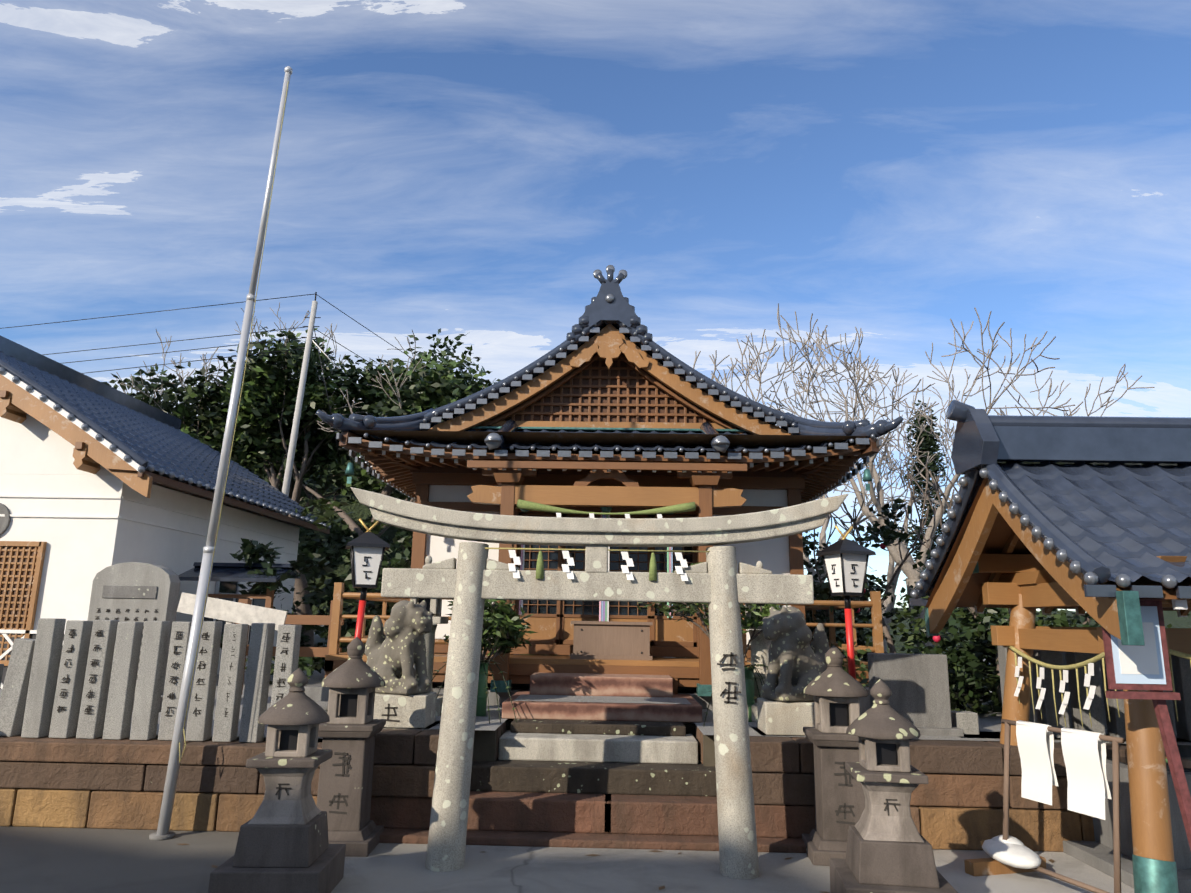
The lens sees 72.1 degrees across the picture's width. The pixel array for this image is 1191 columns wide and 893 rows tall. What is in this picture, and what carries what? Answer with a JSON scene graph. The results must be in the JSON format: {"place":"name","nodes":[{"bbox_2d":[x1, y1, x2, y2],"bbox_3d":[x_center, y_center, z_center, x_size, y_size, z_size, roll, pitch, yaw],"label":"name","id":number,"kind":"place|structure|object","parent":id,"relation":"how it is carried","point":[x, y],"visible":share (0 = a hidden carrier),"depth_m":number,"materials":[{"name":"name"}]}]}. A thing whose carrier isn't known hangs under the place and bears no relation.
{"place":"outdoors","nodes":[
{"label":"outdoors","id":0,"kind":"place"},
{"bbox_2d":[102,330,236,444],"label":"tree leaves","id":1,"kind":"object","parent":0,"point":[189,412],"depth_m":24.24,"materials":[{"name":"green plant"}]},
{"bbox_2d":[180,380,334,498],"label":"tree leaves","id":2,"kind":"object","parent":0,"point":[305,482],"depth_m":30.62,"materials":[{"name":"green plant"}]},
{"bbox_2d":[193,303,374,646],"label":"tree leaves","id":3,"kind":"object","parent":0,"point":[260,394],"depth_m":23.98,"materials":[{"name":"green plant"}]},
{"bbox_2d":[193,367,405,624],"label":"tree leaves","id":4,"kind":"object","parent":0,"point":[336,478],"depth_m":25.16,"materials":[{"name":"green plant"}]},
{"bbox_2d":[220,330,483,613],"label":"tree leaves","id":5,"kind":"object","parent":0,"point":[274,441],"depth_m":23.69,"materials":[{"name":"green plant"}]},
{"bbox_2d":[333,355,453,414],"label":"tree leaves","id":6,"kind":"object","parent":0,"point":[368,393],"depth_m":25.20,"materials":[{"name":"green plant"}]},
{"bbox_2d":[315,354,500,492],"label":"tree leaves","id":7,"kind":"object","parent":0,"point":[388,408],"depth_m":21.27,"materials":[{"name":"green plant"}]},
{"bbox_2d":[0,625,1133,892],"bbox_3d":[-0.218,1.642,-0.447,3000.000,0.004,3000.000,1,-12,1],"label":"ground","id":8,"kind":"structure","parent":0,"point":[59,860],"depth_m":5.68,"materials":[{"name":"grey concrete"}]},
{"bbox_2d":[0,292,440,515],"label":"utility pole","id":9,"kind":"object","parent":8,"relation":"on","point":[294,432],"visible":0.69,"depth_m":20.00,"materials":[{"name":"concrete"}]},
{"bbox_2d":[149,66,292,840],"bbox_3d":[-3.156,-0.287,7.036,0.460,6.792,0.180,1,-12,1],"label":"flag pole","id":10,"kind":"object","parent":8,"relation":"on","point":[163,832],"visible":1,"depth_m":6.82,"materials":[{"name":"grey metal"}]},
{"bbox_2d":[208,668,345,892],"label":"lantern","id":11,"kind":"object","parent":8,"relation":"on","point":[283,845],"visible":1,"depth_m":5.09,"materials":[{"name":"grey stone"}]},
{"bbox_2d":[316,637,385,856],"bbox_3d":[-1.905,2.264,6.332,0.523,1.550,0.523,1,-12,-2],"label":"stone lantern","id":12,"kind":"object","parent":8,"relation":"on","point":[352,727],"depth_m":6.17,"materials":[{"name":"grey stone"}]},
{"bbox_2d":[0,722,1126,851],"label":"retaining wall","id":13,"kind":"structure","parent":8,"relation":"on","point":[956,802],"depth_m":6.57,"materials":[{"name":"stone"}]},
{"bbox_2d":[0,618,301,742],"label":"stone fence","id":14,"kind":"object","parent":13,"relation":"on","point":[31,700],"visible":0.9,"depth_m":6.98,"materials":[{"name":"stone"}]},
{"bbox_2d":[370,719,815,852],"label":"stone steps","id":15,"kind":"structure","parent":8,"relation":"on","point":[596,784],"depth_m":6.55,"materials":[{"name":"stone"}]},
{"bbox_2d":[431,599,537,734],"bbox_3d":[-1.176,2.058,8.074,1.173,1.383,1.440,1,-12,1],"label":"potted plant","id":16,"kind":"object","parent":15,"relation":"on","point":[511,624],"depth_m":8.05,"materials":[{"name":"green plant"}]},
{"bbox_2d":[350,487,847,878],"bbox_3d":[-0.005,1.669,5.985,3.729,2.683,0.300,1,-12,1],"label":"torii","id":17,"kind":"object","parent":8,"relation":"on","point":[716,582],"visible":0.92,"depth_m":6.04,"materials":[{"name":"stone"}]},
{"bbox_2d":[485,547,709,580],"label":"paper streamers","id":18,"kind":"object","parent":17,"relation":"hanging from","point":[625,556],"visible":0.9,"depth_m":6.08,"materials":[{"name":"white paper"}]},
{"bbox_2d":[179,843,1054,892],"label":"ground litter","id":19,"kind":"object","parent":8,"relation":"on","point":[660,888],"visible":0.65,"depth_m":6.05,"materials":[{"name":"brown plant"}]},
{"bbox_2d":[802,645,868,865],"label":"lantern pillar","id":20,"kind":"structure","parent":8,"relation":"on","point":[835,690],"depth_m":6.14,"materials":[{"name":"grey stone"}]},
{"bbox_2d":[57,608,899,824],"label":"carved inscriptions","id":21,"kind":"object","parent":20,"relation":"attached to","point":[734,692],"visible":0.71,"depth_m":6.15,"materials":[{"name":"grey paint"}]},
{"bbox_2d":[829,679,957,892],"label":"lantern","id":22,"kind":"object","parent":8,"relation":"on","point":[892,852],"visible":1,"depth_m":4.98,"materials":[{"name":"grey stone"}]},
{"bbox_2d":[964,719,1124,892],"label":"towel rack","id":23,"kind":"object","parent":8,"relation":"on","point":[1084,756],"visible":1,"depth_m":5.59,"materials":[{"name":"white fabric"}]},
{"bbox_2d":[909,400,1190,892],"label":"water pavilion","id":24,"kind":"structure","parent":8,"relation":"on","point":[1082,515],"depth_m":6.07,"materials":[{"name":"brown wood"}]},
{"bbox_2d":[1007,646,1190,728],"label":"shimenawa rope","id":25,"kind":"object","parent":24,"relation":"hanging from","point":[1090,662],"visible":0.94,"depth_m":5.89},
{"bbox_2d":[1102,599,1190,849],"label":"notice board","id":26,"kind":"object","parent":24,"relation":"attached to","point":[1146,666],"visible":0.62,"depth_m":4.83,"materials":[{"name":"red wood"}]},
{"bbox_2d":[958,651,1190,757],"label":"back wall","id":27,"kind":"structure","parent":8,"relation":"on","point":[1184,751],"depth_m":7.79,"materials":[{"name":"grey stone"}]},
{"bbox_2d":[1063,757,1190,892],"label":"chozuya basin","id":28,"kind":"object","parent":8,"relation":"on","point":[1097,853],"visible":0.25,"depth_m":5.97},
{"bbox_2d":[0,646,1190,765],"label":"platform gravel","id":29,"kind":"structure","parent":0,"point":[484,747],"depth_m":7.36,"materials":[{"name":"grey gravel"}]},
{"bbox_2d":[88,562,179,711],"bbox_3d":[-5.279,2.142,9.287,1.150,1.640,0.500,1,-12,1],"label":"stele","id":30,"kind":"object","parent":29,"relation":"on","point":[131,587],"visible":0.46,"depth_m":9.27,"materials":[{"name":"stone"}]},
{"bbox_2d":[0,335,330,688],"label":"building","id":31,"kind":"structure","parent":29,"relation":"on","point":[96,476],"depth_m":11.81,"materials":[{"name":"paint"}]},
{"bbox_2d":[177,592,287,629],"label":"stone slab","id":32,"kind":"structure","parent":29,"relation":"on","point":[229,612],"depth_m":8.36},
{"bbox_2d":[178,562,300,645],"bbox_3d":[-5.647,2.784,12.833,1.550,1.906,0.989,1,-12,1],"label":"small roofed structure","id":33,"kind":"object","parent":29,"relation":"on","point":[236,572],"visible":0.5,"depth_m":12.78,"materials":[{"name":"brown wood"}]},
{"bbox_2d":[234,599,343,694],"bbox_3d":[-3.954,2.573,10.485,1.400,1.200,0.120,1,-12,1],"label":"wooden fence","id":34,"kind":"object","parent":29,"relation":"on","point":[311,620],"visible":0.38,"depth_m":10.51,"materials":[{"name":"brown wood"}]},
{"bbox_2d":[220,499,373,684],"bbox_3d":[-4.693,2.331,13.252,2.771,3.026,2.171,5,-13,-18],"label":"bush","id":35,"kind":"object","parent":29,"relation":"on","point":[251,553],"visible":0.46,"depth_m":13.14,"materials":[{"name":"green plant"}]},
{"bbox_2d":[293,598,304,632],"bbox_3d":[-9.696,3.435,20.872,4.372,4.149,3.328,-8,-15,35],"label":"bush","id":36,"kind":"object","parent":29,"relation":"on","point":[297,603],"depth_m":21.13,"materials":[{"name":"green plant"}]},
{"bbox_2d":[293,498,368,641],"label":"tree","id":37,"kind":"object","parent":29,"relation":"on","point":[320,539],"visible":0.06,"depth_m":21.18,"materials":[{"name":"green plant"}]},
{"bbox_2d":[297,519,387,660],"bbox_3d":[-6.856,3.627,20.920,4.162,3.863,3.171,1,-12,1],"label":"bush","id":38,"kind":"object","parent":29,"relation":"on","point":[308,548],"visible":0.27,"depth_m":20.79,"materials":[{"name":"green plant"}]},
{"bbox_2d":[308,534,412,673],"bbox_3d":[-3.745,2.682,14.399,2.646,2.535,2.939,1,-12,1],"label":"bush","id":39,"kind":"object","parent":29,"relation":"on","point":[376,606],"visible":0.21,"depth_m":13.87,"materials":[{"name":"green plant"}]},
{"bbox_2d":[314,526,412,640],"bbox_3d":[-4.497,3.550,20.244,4.372,3.975,3.177,7,-13,-25],"label":"bush","id":40,"kind":"object","parent":29,"relation":"on","point":[403,534],"depth_m":19.97,"materials":[{"name":"green plant"}]},
{"bbox_2d":[345,519,389,639],"bbox_3d":[-2.315,1.665,8.135,0.416,1.900,0.416,5,-13,-18],"label":"pole lamp","id":41,"kind":"object","parent":29,"relation":"on","point":[368,548],"visible":0.83,"depth_m":8.12,"materials":[{"name":"black"}]},
{"bbox_2d":[327,549,409,648],"bbox_3d":[-3.716,3.138,15.599,2.564,2.596,2.405,1,-12,1],"label":"bush","id":42,"kind":"object","parent":29,"relation":"on","point":[346,560],"visible":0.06,"depth_m":14.96,"materials":[{"name":"green plant"}]},
{"bbox_2d":[373,692,440,730],"bbox_3d":[-1.764,2.478,7.223,0.740,0.585,0.600,1,-12,1],"label":"statue pedestal","id":43,"kind":"object","parent":29,"relation":"on","point":[416,711],"visible":0.27,"depth_m":7.04,"materials":[{"name":"stone"}]},
{"bbox_2d":[364,600,432,694],"bbox_3d":[-1.785,1.793,7.363,0.723,0.811,0.441,-5,-13,24],"label":"guardian lion statue","id":44,"kind":"object","parent":43,"relation":"on","point":[395,653],"visible":0.94,"depth_m":7.21,"materials":[{"name":"stone"}]},
{"bbox_2d":[410,556,448,715],"bbox_3d":[-1.730,1.881,8.280,0.500,1.552,0.500,1,-12,1],"label":"lantern","id":45,"kind":"object","parent":29,"relation":"on","point":[434,606],"visible":0.25,"depth_m":8.20,"materials":[{"name":"stone"}]},
{"bbox_2d":[304,430,883,708],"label":"shrine building","id":46,"kind":"structure","parent":29,"relation":"on","point":[491,483],"depth_m":9.69,"materials":[{"name":"brown wood"}]},
{"bbox_2d":[517,499,695,659],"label":"hall fittings","id":47,"kind":"object","parent":46,"relation":"attached to","point":[603,637],"visible":0.81,"depth_m":9.23,"materials":[{"name":"brown wood"}]},
{"bbox_2d":[345,452,871,490],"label":"eave bells","id":48,"kind":"object","parent":46,"relation":"attached to","point":[867,477],"visible":1,"depth_m":9.30,"materials":[{"name":"black"}]},
{"bbox_2d":[316,265,903,500],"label":"hall roof","id":49,"kind":"structure","parent":46,"relation":"on","point":[610,304],"depth_m":10.47,"materials":[{"name":"grey tile"}]},
{"bbox_2d":[427,324,790,434],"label":"gable","id":50,"kind":"structure","parent":49,"relation":"attached to","point":[609,377],"depth_m":10.85,"materials":[{"name":"brown wood"}]},
{"bbox_2d":[502,672,701,722],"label":"steps","id":51,"kind":"structure","parent":29,"relation":"on","point":[600,697],"depth_m":8.12,"materials":[{"name":"red stone"}]},
{"bbox_2d":[742,561,775,721],"bbox_3d":[1.670,1.933,8.243,0.500,1.552,0.500,1,-12,1],"label":"lantern","id":52,"kind":"object","parent":29,"relation":"on","point":[760,644],"visible":0.21,"depth_m":8.12,"materials":[{"name":"stone"}]},
{"bbox_2d":[751,698,814,737],"bbox_3d":[1.765,2.529,7.173,0.740,0.585,0.600,1,-12,1],"label":"statue pedestal","id":53,"kind":"object","parent":29,"relation":"on","point":[777,718],"visible":0.25,"depth_m":6.99,"materials":[{"name":"stone"}]},
{"bbox_2d":[761,606,829,701],"bbox_3d":[1.806,1.845,7.318,0.722,0.813,0.443,8,-14,-30],"label":"guardian lion statue","id":54,"kind":"object","parent":53,"relation":"on","point":[797,660],"visible":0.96,"depth_m":7.16,"materials":[{"name":"stone"}]},
{"bbox_2d":[693,303,898,535],"bbox_3d":[3.630,1.170,14.964,3.509,6.347,6.076,-5,-13,25],"label":"bare tree","id":55,"kind":"object","parent":29,"relation":"on","point":[759,380],"visible":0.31,"depth_m":14.51,"materials":[{"name":"grey plant"}]},
{"bbox_2d":[711,325,944,618],"bbox_3d":[4.593,1.218,18.040,6.436,7.596,4.147,5,-13,-20],"label":"bare tree","id":56,"kind":"object","parent":29,"relation":"on","point":[822,537],"visible":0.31,"depth_m":17.66,"materials":[{"name":"grey plant"}]},
{"bbox_2d":[803,514,884,661],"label":"tree","id":57,"kind":"object","parent":29,"relation":"on","point":[820,614],"depth_m":12.44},
{"bbox_2d":[815,526,875,678],"bbox_3d":[2.475,1.722,8.014,0.416,1.899,0.416,5,-13,-18],"label":"pole lamp","id":58,"kind":"object","parent":29,"relation":"on","point":[845,560],"visible":0.83,"depth_m":8.01,"materials":[{"name":"black"}]},
{"bbox_2d":[830,640,871,686],"bbox_3d":[2.818,2.493,8.611,1.088,0.869,1.356,5,-13,-18],"label":"bush","id":59,"kind":"object","parent":29,"relation":"on","point":[862,668],"visible":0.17,"depth_m":8.69,"materials":[{"name":"green plant"}]},
{"bbox_2d":[832,396,965,652],"bbox_3d":[7.716,2.015,19.590,4.002,6.707,5.654,7,-14,-28],"label":"bare tree","id":60,"kind":"object","parent":29,"relation":"on","point":[888,604],"visible":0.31,"depth_m":19.38,"materials":[{"name":"grey plant"}]},
{"bbox_2d":[813,462,987,703],"bbox_3d":[4.020,1.865,10.986,2.516,3.247,2.239,1,-12,1],"label":"tree","id":61,"kind":"object","parent":29,"relation":"on","point":[888,533],"depth_m":11.04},
{"bbox_2d":[756,308,1082,651],"bbox_3d":[5.469,0.735,13.483,5.383,6.673,3.909,-6,-14,28],"label":"bare tree","id":62,"kind":"object","parent":29,"relation":"on","point":[910,572],"visible":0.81,"depth_m":13.81,"materials":[{"name":"grey plant"}]},
{"bbox_2d":[900,400,961,651],"bbox_3d":[7.902,2.086,19.258,1.493,6.605,1.396,1,-12,1],"label":"cypress tree","id":63,"kind":"object","parent":29,"relation":"on","point":[929,441],"depth_m":19.44,"materials":[{"name":"green plant"}]},
{"bbox_2d":[823,362,1154,619],"bbox_3d":[7.973,1.212,15.691,3.873,6.685,7.662,11,-16,-40],"label":"bare tree","id":64,"kind":"object","parent":29,"relation":"on","point":[953,431],"visible":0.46,"depth_m":16.72,"materials":[{"name":"grey plant"}]},
{"bbox_2d":[895,462,1098,703],"bbox_3d":[5.022,1.726,9.959,2.488,3.218,2.137,1,-12,1],"label":"tree","id":65,"kind":"object","parent":29,"relation":"on","point":[916,622],"depth_m":10.21,"materials":[{"name":"green plant"}]},
{"bbox_2d":[907,607,1088,716],"bbox_3d":[4.331,2.038,8.921,1.987,1.999,1.888,1,-12,1],"label":"camellia","id":66,"kind":"object","parent":29,"relation":"on","point":[967,657],"depth_m":8.77,"materials":[{"name":"green plant"}]},
{"bbox_2d":[859,645,1190,740],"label":"monuments","id":67,"kind":"object","parent":29,"relation":"on","point":[918,686],"visible":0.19,"depth_m":7.20,"materials":[{"name":"grey stone"}]},
{"bbox_2d":[0,0,1190,612],"label":"sky","id":68,"kind":"structure","parent":0,"point":[894,171],"materials":[{"name":"blue"}]},
{"bbox_2d":[637,562,793,740],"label":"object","id":69,"kind":"object","parent":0,"point":[751,622],"depth_m":7.97,"materials":[{"name":"green plant"}]},
{"bbox_2d":[252,464,1190,655],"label":"shrubs","id":70,"kind":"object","parent":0,"point":[1172,618],"depth_m":29.79,"materials":[{"name":"green plant"}]},
{"bbox_2d":[401,328,492,550],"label":"tree leaves","id":71,"kind":"object","parent":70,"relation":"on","point":[461,367],"depth_m":28.79,"materials":[{"name":"green plant"}]},
{"bbox_2d":[971,610,1101,626],"bbox_3d":[6.285,1.655,10.921,2.852,3.719,2.844,1,-12,1],"label":"camellia","id":72,"kind":"object","parent":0,"point":[1079,622],"depth_m":10.63,"materials":[{"name":"plant"}]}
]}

